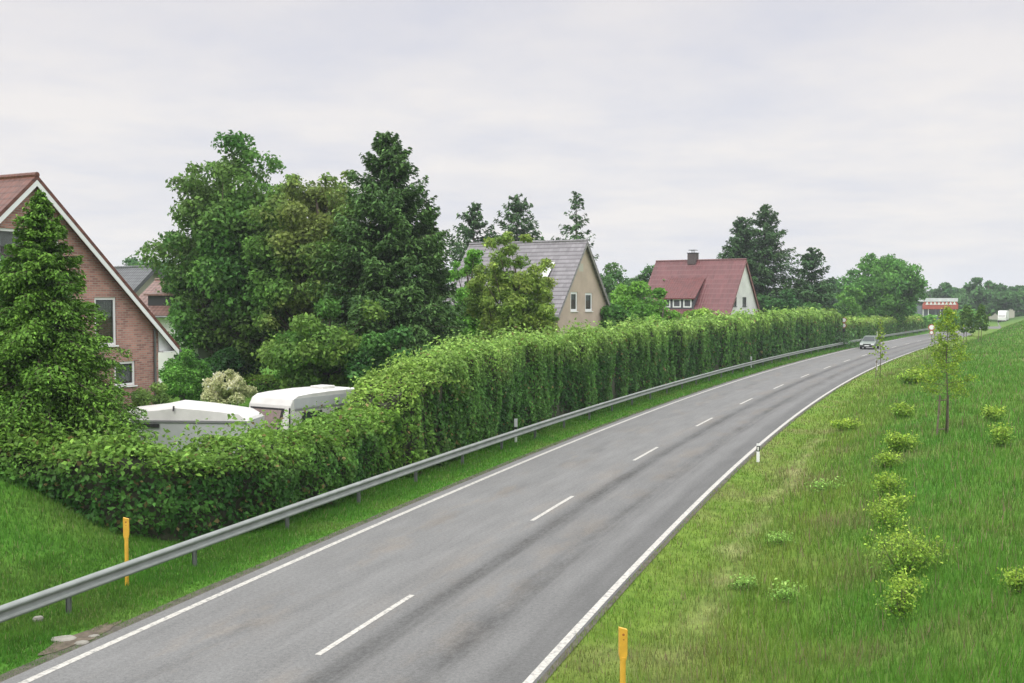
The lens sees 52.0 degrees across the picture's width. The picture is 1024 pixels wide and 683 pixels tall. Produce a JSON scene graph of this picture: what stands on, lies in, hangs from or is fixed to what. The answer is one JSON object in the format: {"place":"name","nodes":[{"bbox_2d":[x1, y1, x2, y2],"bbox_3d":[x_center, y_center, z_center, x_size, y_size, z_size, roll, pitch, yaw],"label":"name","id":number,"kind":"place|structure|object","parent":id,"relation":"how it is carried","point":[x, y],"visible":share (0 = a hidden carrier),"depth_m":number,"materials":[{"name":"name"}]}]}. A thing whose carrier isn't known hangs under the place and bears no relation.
{"place":"outdoors","nodes":[
{"label":"outdoors","id":0,"kind":"place"},
{"bbox_2d":[33,616,43,621],"bbox_3d":[-9.161,5.374,20.294,0.207,0.120,0.167,-1,3,-27],"label":"stone","id":1,"kind":"object","parent":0,"point":[35,618],"visible":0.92,"depth_m":20.24,"materials":[{"name":"grey stone"}]},
{"bbox_2d":[0,252,109,440],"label":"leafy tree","id":2,"kind":"object","parent":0,"point":[2,256],"depth_m":30.53,"materials":[{"name":"green plant"}]},
{"bbox_2d":[158,348,213,401],"bbox_3d":[-17.374,1.851,55.018,2.979,3.106,3.123,0,2,0],"label":"garden bush","id":3,"kind":"object","parent":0,"point":[182,377],"visible":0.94,"depth_m":54.70,"materials":[{"name":"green plant"}]},
{"bbox_2d":[200,368,257,405],"bbox_3d":[-14.096,2.394,52.167,2.822,2.133,2.659,0,2,0],"label":"garden bush","id":4,"kind":"object","parent":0,"point":[234,389],"visible":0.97,"depth_m":51.52,"materials":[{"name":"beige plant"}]},
{"bbox_2d":[0,336,909,681],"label":"shoulder","id":5,"kind":"object","parent":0,"point":[176,602],"visible":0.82,"depth_m":24.01},
{"bbox_2d":[0,323,1000,682],"bbox_3d":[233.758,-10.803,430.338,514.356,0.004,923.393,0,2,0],"label":"road","id":6,"kind":"structure","parent":0,"point":[520,569],"depth_m":24.00,"materials":[{"name":"grey asphalt"}]},
{"bbox_2d":[998,311,1008,321],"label":"box lorry","id":7,"kind":"object","parent":6,"relation":"on","point":[1003,315],"visible":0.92,"depth_m":289.32,"materials":[{"name":"white paint"}]},
{"bbox_2d":[0,316,1023,682],"bbox_3d":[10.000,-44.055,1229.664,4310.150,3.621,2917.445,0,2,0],"label":"ground","id":8,"kind":"structure","parent":0,"point":[654,590],"depth_m":24.08,"materials":[{"name":"green plant"}]},
{"bbox_2d":[0,466,120,568],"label":"mound grass","id":9,"kind":"structure","parent":8,"relation":"on","point":[38,495],"depth_m":24.60,"materials":[{"name":"green plant"}]},
{"bbox_2d":[0,189,158,480],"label":"conifer tree","id":10,"kind":"object","parent":8,"relation":"on","point":[50,360],"visible":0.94,"depth_m":27.79,"materials":[{"name":"green plant"}]},
{"bbox_2d":[38,620,121,655],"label":"bare soil","id":11,"kind":"structure","parent":8,"relation":"on","point":[84,635],"depth_m":19.23,"materials":[{"name":"brown soil"}]},
{"bbox_2d":[51,635,76,641],"bbox_3d":[-8.209,5.452,19.212,0.460,0.080,0.325,-1,2,-13],"label":"stone","id":12,"kind":"object","parent":11,"relation":"on","point":[63,638],"visible":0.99,"depth_m":19.15,"materials":[{"name":"grey stone"}]},
{"bbox_2d":[74,640,88,644],"bbox_3d":[-7.788,5.464,18.993,0.253,0.080,0.191,-1,2,-18],"label":"stone","id":13,"kind":"object","parent":11,"relation":"on","point":[82,642],"visible":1,"depth_m":18.94,"materials":[{"name":"grey stone"}]},
{"bbox_2d":[0,172,181,412],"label":"brick house","id":14,"kind":"structure","parent":8,"relation":"on","point":[135,325],"depth_m":38.89,"materials":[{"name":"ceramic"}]},
{"bbox_2d":[0,228,57,246],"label":"window","id":15,"kind":"structure","parent":14,"relation":"in","point":[5,236],"depth_m":35.19,"materials":[{"name":"white"}]},
{"bbox_2d":[94,297,118,346],"bbox_3d":[-15.024,-0.712,38.732,0.237,1.835,1.080,1,3,28],"label":"window","id":16,"kind":"structure","parent":14,"relation":"in","point":[104,302],"depth_m":38.98,"materials":[{"name":"white"}]},
{"bbox_2d":[114,361,137,387],"bbox_3d":[-14.621,1.236,39.576,0.237,0.975,1.080,1,3,28],"label":"window","id":17,"kind":"structure","parent":14,"relation":"in","point":[127,377],"depth_m":39.77,"materials":[{"name":"white"}]},
{"bbox_2d":[123,517,128,585],"bbox_3d":[-8.370,4.712,22.804,0.116,1.800,0.084,0,2,-7],"label":"marker post","id":18,"kind":"object","parent":8,"relation":"on","point":[126,529],"visible":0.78,"depth_m":22.76,"materials":[{"name":"yellow paint"}]},
{"bbox_2d":[114,265,164,295],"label":"grey house","id":19,"kind":"structure","parent":8,"relation":"on","point":[140,281],"depth_m":77.77,"materials":[{"name":"tile"}]},
{"bbox_2d":[122,256,171,276],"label":"distant tree","id":20,"kind":"object","parent":8,"relation":"on","point":[131,262],"visible":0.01,"depth_m":157.54,"materials":[{"name":"green plant"}]},
{"bbox_2d":[127,381,172,408],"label":"garden bush","id":21,"kind":"object","parent":8,"relation":"on","point":[141,398],"visible":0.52,"depth_m":38.79,"materials":[{"name":"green plant"}]},
{"bbox_2d":[139,278,224,382],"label":"brown roofed house","id":22,"kind":"structure","parent":8,"relation":"on","point":[151,298],"depth_m":63.82,"materials":[{"name":"tile"}]},
{"bbox_2d":[107,400,264,460],"bbox_3d":[-11.746,3.239,36.555,5.842,2.423,1.799,0,2,5],"label":"caravan","id":23,"kind":"object","parent":8,"relation":"on","point":[172,417],"visible":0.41,"depth_m":35.67,"materials":[{"name":"grey"}]},
{"bbox_2d":[0,390,403,540],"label":"hedge","id":24,"kind":"object","parent":8,"relation":"on","point":[189,491],"visible":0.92,"depth_m":27.01,"materials":[{"name":"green plant"}]},
{"bbox_2d":[174,346,266,381],"bbox_3d":[-16.956,1.683,61.014,3.624,2.962,5.896,2,3,34],"label":"garden bush","id":25,"kind":"object","parent":8,"relation":"on","point":[224,359],"visible":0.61,"depth_m":60.07,"materials":[{"name":"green plant"}]},
{"bbox_2d":[127,130,315,374],"bbox_3d":[-16.686,-4.842,63.888,10.657,15.665,10.081,-2,3,-43],"label":"leafy tree","id":26,"kind":"object","parent":8,"relation":"on","point":[207,250],"visible":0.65,"depth_m":61.38,"materials":[{"name":"green plant"}]},
{"bbox_2d":[162,365,280,395],"bbox_3d":[-14.851,2.417,61.214,10.929,2.335,2.068,0,2,-11],"label":"garden hedge","id":27,"kind":"object","parent":8,"relation":"on","point":[262,383],"visible":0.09,"depth_m":60.72,"materials":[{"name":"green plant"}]},
{"bbox_2d":[273,371,306,386],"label":"garden bush","id":28,"kind":"object","parent":8,"relation":"on","point":[275,375],"visible":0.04,"depth_m":57.80,"materials":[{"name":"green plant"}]},
{"bbox_2d":[249,384,353,430],"bbox_3d":[-7.844,3.060,39.293,2.080,2.689,6.082,1,3,32],"label":"caravan","id":29,"kind":"object","parent":8,"relation":"on","point":[280,401],"visible":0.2,"depth_m":38.15,"materials":[{"name":"white"}]},
{"bbox_2d":[250,406,283,429],"bbox_3d":[-8.864,2.876,37.759,1.662,1.003,0.230,1,3,32],"label":"end window","id":30,"kind":"structure","parent":29,"relation":"in","point":[279,411],"depth_m":37.61,"materials":[{"name":"grey"}]},
{"bbox_2d":[302,410,321,420],"bbox_3d":[-7.272,2.805,38.245,0.029,0.549,1.045,1,3,32],"label":"side window","id":31,"kind":"structure","parent":29,"relation":"in","point":[309,414],"depth_m":38.10,"materials":[{"name":"grey glass"}]},
{"bbox_2d":[239,169,370,370],"bbox_3d":[-11.280,-3.374,60.749,8.837,13.043,9.252,0,2,0],"label":"leafy tree","id":32,"kind":"object","parent":8,"relation":"on","point":[294,245],"visible":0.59,"depth_m":58.54,"materials":[{"name":"green plant"}]},
{"bbox_2d":[250,296,396,388],"bbox_3d":[-9.436,0.518,54.084,7.619,5.727,7.774,0,2,0],"label":"leafy tree","id":33,"kind":"object","parent":8,"relation":"on","point":[310,351],"visible":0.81,"depth_m":51.92,"materials":[{"name":"green plant"}]},
{"bbox_2d":[305,131,468,380],"bbox_3d":[-6.511,-3.634,57.885,10.912,15.936,10.358,1,2,19],"label":"spruce tree","id":34,"kind":"object","parent":8,"relation":"on","point":[395,241],"visible":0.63,"depth_m":56.55,"materials":[{"name":"green plant"}]},
{"bbox_2d":[341,324,433,386],"bbox_3d":[-5.472,1.247,53.861,6.229,4.337,6.619,0,2,0],"label":"leafy tree","id":35,"kind":"object","parent":8,"relation":"on","point":[377,347],"visible":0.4,"depth_m":51.61,"materials":[{"name":"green plant"}]},
{"bbox_2d":[341,349,473,478],"bbox_3d":[-3.992,2.620,39.071,3.230,4.678,7.317,1,2,18],"label":"hedge","id":36,"kind":"object","parent":8,"relation":"on","point":[418,397],"visible":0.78,"depth_m":38.35,"materials":[{"name":"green plant"}]},
{"bbox_2d":[414,203,457,343],"bbox_3d":[-4.588,-2.347,60.039,3.964,11.138,4.201,2,3,36],"label":"spruce tree","id":37,"kind":"object","parent":8,"relation":"on","point":[431,230],"visible":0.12,"depth_m":59.57,"materials":[{"name":"green plant"}]},
{"bbox_2d":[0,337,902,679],"bbox_3d":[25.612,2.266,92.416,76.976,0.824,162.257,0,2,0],"label":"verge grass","id":38,"kind":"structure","parent":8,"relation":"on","point":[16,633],"depth_m":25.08,"materials":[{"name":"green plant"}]},
{"bbox_2d":[446,249,488,342],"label":"leafy tree","id":39,"kind":"object","parent":8,"relation":"on","point":[472,259],"visible":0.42,"depth_m":69.24,"materials":[{"name":"green plant"}]},
{"bbox_2d":[0,327,939,622],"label":"guardrail","id":40,"kind":"object","parent":8,"relation":"on","point":[36,601],"visible":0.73,"depth_m":27.63,"materials":[{"name":"metal"}]},
{"bbox_2d":[444,202,496,284],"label":"conifer tree","id":41,"kind":"object","parent":8,"relation":"on","point":[471,220],"visible":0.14,"depth_m":111.15,"materials":[{"name":"green plant"}]},
{"bbox_2d":[461,231,559,355],"bbox_3d":[-0.093,-1.635,61.983,5.934,9.764,6.614,0,2,0],"label":"leafy tree","id":42,"kind":"object","parent":8,"relation":"on","point":[533,307],"visible":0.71,"depth_m":61.05,"materials":[{"name":"green plant"}]},
{"bbox_2d":[486,193,543,240],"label":"conifer tree","id":43,"kind":"object","parent":8,"relation":"on","point":[517,208],"visible":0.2,"depth_m":114.18,"materials":[{"name":"green plant"}]},
{"bbox_2d":[514,419,516,441],"bbox_3d":[0.174,4.018,46.168,0.138,1.250,0.070,1,2,21],"label":"delineator post","id":44,"kind":"object","parent":8,"relation":"on","point":[515,423],"visible":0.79,"depth_m":46.13,"materials":[{"name":"white plastic"}]},
{"bbox_2d":[444,239,610,341],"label":"beige house","id":45,"kind":"structure","parent":8,"relation":"on","point":[579,292],"depth_m":80.03,"materials":[{"name":"grey tile"}]},
{"bbox_2d":[570,292,578,311],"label":"window","id":46,"kind":"structure","parent":45,"relation":"in","point":[573,294],"depth_m":78.82,"materials":[{"name":"white"}]},
{"bbox_2d":[585,293,592,311],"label":"window","id":47,"kind":"structure","parent":45,"relation":"in","point":[588,296],"depth_m":80.90,"materials":[{"name":"white"}]},
{"bbox_2d":[551,191,606,287],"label":"conifer tree","id":48,"kind":"object","parent":8,"relation":"on","point":[578,224],"visible":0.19,"depth_m":117.34,"materials":[{"name":"green plant"}]},
{"bbox_2d":[598,303,636,327],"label":"garden tree","id":49,"kind":"object","parent":8,"relation":"on","point":[613,312],"visible":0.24,"depth_m":82.46,"materials":[{"name":"green plant"}]},
{"bbox_2d":[399,306,842,449],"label":"hedge","id":50,"kind":"object","parent":8,"relation":"on","point":[539,378],"visible":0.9,"depth_m":58.66,"materials":[{"name":"green plant"}]},
{"bbox_2d":[618,626,627,682],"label":"marker post","id":51,"kind":"object","parent":8,"relation":"on","point":[622,641],"visible":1,"depth_m":14.65,"materials":[{"name":"yellow paint"}]},
{"bbox_2d":[600,262,651,301],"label":"garden tree","id":52,"kind":"object","parent":8,"relation":"on","point":[610,281],"visible":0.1,"depth_m":118.06,"materials":[{"name":"green plant"}]},
{"bbox_2d":[610,280,669,320],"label":"garden tree","id":53,"kind":"object","parent":8,"relation":"on","point":[626,299],"visible":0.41,"depth_m":91.09,"materials":[{"name":"green plant"}]},
{"bbox_2d":[623,264,664,286],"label":"garden tree","id":54,"kind":"object","parent":8,"relation":"on","point":[644,275],"visible":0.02,"depth_m":127.54,"materials":[{"name":"green plant"}]},
{"bbox_2d":[641,287,683,322],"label":"garden tree","id":55,"kind":"object","parent":8,"relation":"on","point":[659,293],"visible":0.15,"depth_m":88.00,"materials":[{"name":"green plant"}]},
{"bbox_2d":[680,306,715,320],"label":"garden tree","id":56,"kind":"object","parent":8,"relation":"on","point":[700,311],"visible":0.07,"depth_m":94.84,"materials":[{"name":"green plant"}]},
{"bbox_2d":[644,250,759,319],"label":"red roofed house","id":57,"kind":"structure","parent":8,"relation":"on","point":[693,281],"depth_m":120.11,"materials":[{"name":"tile"}]},
{"bbox_2d":[716,216,773,310],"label":"conifer tree","id":58,"kind":"object","parent":8,"relation":"on","point":[743,234],"visible":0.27,"depth_m":138.67,"materials":[{"name":"green plant"}]},
{"bbox_2d":[756,444,759,461],"bbox_3d":[9.490,4.388,40.476,0.124,0.900,0.069,1,2,21],"label":"delineator post","id":59,"kind":"object","parent":8,"relation":"on","point":[758,454],"visible":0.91,"depth_m":40.45,"materials":[{"name":"white plastic"}]},
{"bbox_2d":[739,204,813,311],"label":"conifer tree","id":60,"kind":"object","parent":8,"relation":"on","point":[770,235],"visible":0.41,"depth_m":140.34,"materials":[{"name":"green plant"}]},
{"bbox_2d":[756,289,822,311],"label":"leafy tree","id":61,"kind":"object","parent":8,"relation":"on","point":[788,299],"visible":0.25,"depth_m":132.28,"materials":[{"name":"green plant"}]},
{"bbox_2d":[785,247,858,347],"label":"conifer tree","id":62,"kind":"object","parent":8,"relation":"on","point":[813,289],"visible":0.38,"depth_m":138.85,"materials":[{"name":"green plant"}]},
{"bbox_2d":[821,278,842,307],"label":"distant tree","id":63,"kind":"object","parent":8,"relation":"on","point":[833,301],"visible":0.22,"depth_m":248.11,"materials":[{"name":"green plant"}]},
{"bbox_2d":[842,318,846,341],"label":"road sign","id":64,"kind":"object","parent":8,"relation":"on","point":[844,324],"visible":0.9,"depth_m":141.05,"materials":[{"name":"grey metal"}]},
{"bbox_2d":[833,285,865,317],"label":"leafy tree","id":65,"kind":"object","parent":8,"relation":"on","point":[854,308],"visible":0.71,"depth_m":170.63,"materials":[{"name":"green plant"}]},
{"bbox_2d":[868,319,888,376],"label":"young tree","id":66,"kind":"object","parent":8,"relation":"on","point":[880,339],"visible":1,"depth_m":84.66,"materials":[{"name":"green plant"}]},
{"bbox_2d":[834,253,930,324],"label":"leafy tree","id":67,"kind":"object","parent":8,"relation":"on","point":[892,286],"visible":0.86,"depth_m":181.49,"materials":[{"name":"green plant"}]},
{"bbox_2d":[842,314,925,342],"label":"hedge","id":68,"kind":"object","parent":8,"relation":"on","point":[861,328],"visible":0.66,"depth_m":167.90,"materials":[{"name":"green plant"}]},
{"bbox_2d":[863,500,910,530],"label":"young shrub","id":69,"kind":"object","parent":8,"relation":"on","point":[889,512],"visible":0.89,"depth_m":25.45,"materials":[{"name":"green plant"}]},
{"bbox_2d":[877,430,923,453],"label":"young shrub","id":70,"kind":"object","parent":8,"relation":"on","point":[897,443],"visible":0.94,"depth_m":38.01,"materials":[{"name":"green plant"}]},
{"bbox_2d":[862,516,956,578],"bbox_3d":[8.024,4.151,21.208,2.189,1.155,1.670,0,2,0],"label":"young shrub","id":71,"kind":"object","parent":8,"relation":"on","point":[913,558],"visible":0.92,"depth_m":21.06,"materials":[{"name":"green plant"}]},
{"bbox_2d":[894,365,929,384],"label":"young shrub","id":72,"kind":"object","parent":8,"relation":"on","point":[911,376],"visible":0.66,"depth_m":70.98,"materials":[{"name":"green plant"}]},
{"bbox_2d":[909,313,936,330],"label":"scrub bush","id":73,"kind":"object","parent":8,"relation":"on","point":[928,319],"visible":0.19,"depth_m":210.85,"materials":[{"name":"green plant"}]},
{"bbox_2d":[915,288,938,304],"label":"distant tree","id":74,"kind":"object","parent":8,"relation":"on","point":[929,293],"visible":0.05,"depth_m":420.81,"materials":[{"name":"green plant"}]},
{"bbox_2d":[928,323,934,344],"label":"road sign","id":75,"kind":"object","parent":8,"relation":"on","point":[930,327],"visible":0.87,"depth_m":146.02,"materials":[{"name":"white metal"}]},
{"bbox_2d":[914,298,957,318],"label":"shop building","id":76,"kind":"structure","parent":8,"relation":"on","point":[934,306],"depth_m":300.48,"materials":[{"name":"red"}]},
{"bbox_2d":[929,309,934,314],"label":"window","id":77,"kind":"structure","parent":76,"relation":"in","point":[931,311],"depth_m":300.89,"materials":[{"name":"grey glass"}]},
{"bbox_2d":[937,309,942,315],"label":"window","id":78,"kind":"structure","parent":76,"relation":"in","point":[938,310],"depth_m":301.55,"materials":[{"name":"grey glass"}]},
{"bbox_2d":[925,311,965,328],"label":"scrub bush","id":79,"kind":"object","parent":8,"relation":"on","point":[956,321],"visible":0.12,"depth_m":214.50,"materials":[{"name":"green plant"}]},
{"bbox_2d":[914,303,979,434],"bbox_3d":[16.909,1.214,41.002,2.300,5.463,2.621,0,2,0],"label":"young tree","id":80,"kind":"object","parent":8,"relation":"on","point":[947,321],"visible":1,"depth_m":40.89,"materials":[{"name":"green plant"}]},
{"bbox_2d":[930,282,982,311],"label":"distant tree","id":81,"kind":"object","parent":8,"relation":"on","point":[945,289],"visible":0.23,"depth_m":318.91,"materials":[{"name":"green plant"}]},
{"bbox_2d":[944,309,982,326],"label":"scrub bush","id":82,"kind":"object","parent":8,"relation":"on","point":[974,312],"visible":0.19,"depth_m":222.50,"materials":[{"name":"green plant"}]},
{"bbox_2d":[956,304,975,343],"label":"young tree","id":83,"kind":"object","parent":8,"relation":"on","point":[966,311],"visible":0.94,"depth_m":130.69,"materials":[{"name":"green plant"}]},
{"bbox_2d":[971,304,990,340],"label":"young tree","id":84,"kind":"object","parent":8,"relation":"on","point":[980,312],"visible":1,"depth_m":129.63,"materials":[{"name":"green plant"}]},
{"bbox_2d":[949,277,1023,317],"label":"distant tree","id":85,"kind":"object","parent":8,"relation":"on","point":[993,297],"visible":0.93,"depth_m":304.61,"materials":[{"name":"green plant"}]},
{"bbox_2d":[980,404,1006,420],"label":"young shrub","id":86,"kind":"object","parent":8,"relation":"on","point":[990,413],"visible":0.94,"depth_m":43.76,"materials":[{"name":"green plant"}]},
{"bbox_2d":[984,422,1016,446],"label":"young shrub","id":87,"kind":"object","parent":8,"relation":"on","point":[1002,435],"visible":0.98,"depth_m":36.54,"materials":[{"name":"green plant"}]},
{"bbox_2d":[989,308,1014,319],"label":"shed","id":88,"kind":"structure","parent":8,"relation":"on","point":[1011,314],"depth_m":328.25,"materials":[{"name":"grey"}]},
{"bbox_2d":[992,565,1023,594],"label":"young shrub","id":89,"kind":"object","parent":8,"relation":"on","point":[1011,576],"visible":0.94,"depth_m":18.48,"materials":[{"name":"green plant"}]},
{"bbox_2d":[1001,285,1023,316],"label":"distant tree","id":90,"kind":"object","parent":8,"relation":"on","point":[1016,288],"visible":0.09,"depth_m":335.26,"materials":[{"name":"green plant"}]},
{"bbox_2d":[0,0,1023,290],"label":"sky","id":91,"kind":"structure","parent":0,"point":[878,127],"materials":[{"name":"white"}]},
{"bbox_2d":[538,349,921,682],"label":"shoulder","id":92,"kind":"object","parent":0,"point":[588,629],"visible":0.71,"depth_m":23.67},
{"bbox_2d":[728,573,762,591],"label":"young shrub","id":93,"kind":"object","parent":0,"point":[738,582],"visible":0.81,"depth_m":22.60,"materials":[{"name":"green plant"}]},
{"bbox_2d":[762,527,793,546],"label":"young shrub","id":94,"kind":"object","parent":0,"point":[773,537],"visible":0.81,"depth_m":26.13,"materials":[{"name":"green plant"}]},
{"bbox_2d":[766,576,810,603],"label":"young shrub","id":95,"kind":"object","parent":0,"point":[781,590],"visible":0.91,"depth_m":21.22,"materials":[{"name":"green plant"}]},
{"bbox_2d":[801,476,846,491],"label":"young shrub","id":96,"kind":"object","parent":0,"point":[820,484],"visible":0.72,"depth_m":33.24,"materials":[{"name":"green plant"}]},
{"bbox_2d":[827,417,868,429],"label":"young shrub","id":97,"kind":"object","parent":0,"point":[846,424],"visible":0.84,"depth_m":49.93,"materials":[{"name":"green plant"}]},
{"bbox_2d":[859,335,879,348],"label":"car","id":98,"kind":"object","parent":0,"point":[868,341],"visible":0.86,"depth_m":132.50,"materials":[{"name":"grey paint"}]},
{"bbox_2d":[868,447,904,469],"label":"young shrub","id":99,"kind":"object","parent":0,"point":[886,458],"visible":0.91,"depth_m":34.87,"materials":[{"name":"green plant"}]},
{"bbox_2d":[863,465,914,498],"bbox_3d":[10.754,3.999,29.984,1.408,0.934,1.065,-1,2,-14],"label":"young shrub","id":100,"kind":"object","parent":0,"point":[892,481],"visible":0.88,"depth_m":29.88,"materials":[{"name":"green plant"}]},
{"bbox_2d":[866,491,916,511],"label":"young shrub","id":101,"kind":"object","parent":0,"point":[895,500],"visible":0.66,"depth_m":27.52,"materials":[{"name":"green plant"}]},
{"bbox_2d":[870,577,921,622],"bbox_3d":[6.736,4.500,18.245,0.859,0.786,0.796,-2,3,-35],"label":"young shrub","id":102,"kind":"object","parent":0,"point":[900,607],"visible":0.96,"depth_m":18.26,"materials":[{"name":"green plant"}]},
{"bbox_2d":[876,568,928,599],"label":"young shrub","id":103,"kind":"object","parent":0,"point":[904,576],"visible":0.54,"depth_m":19.47,"materials":[{"name":"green plant"}]},
{"bbox_2d":[889,402,916,418],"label":"young shrub","id":104,"kind":"object","parent":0,"point":[901,410],"visible":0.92,"depth_m":49.91,"materials":[{"name":"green plant"}]}
]}

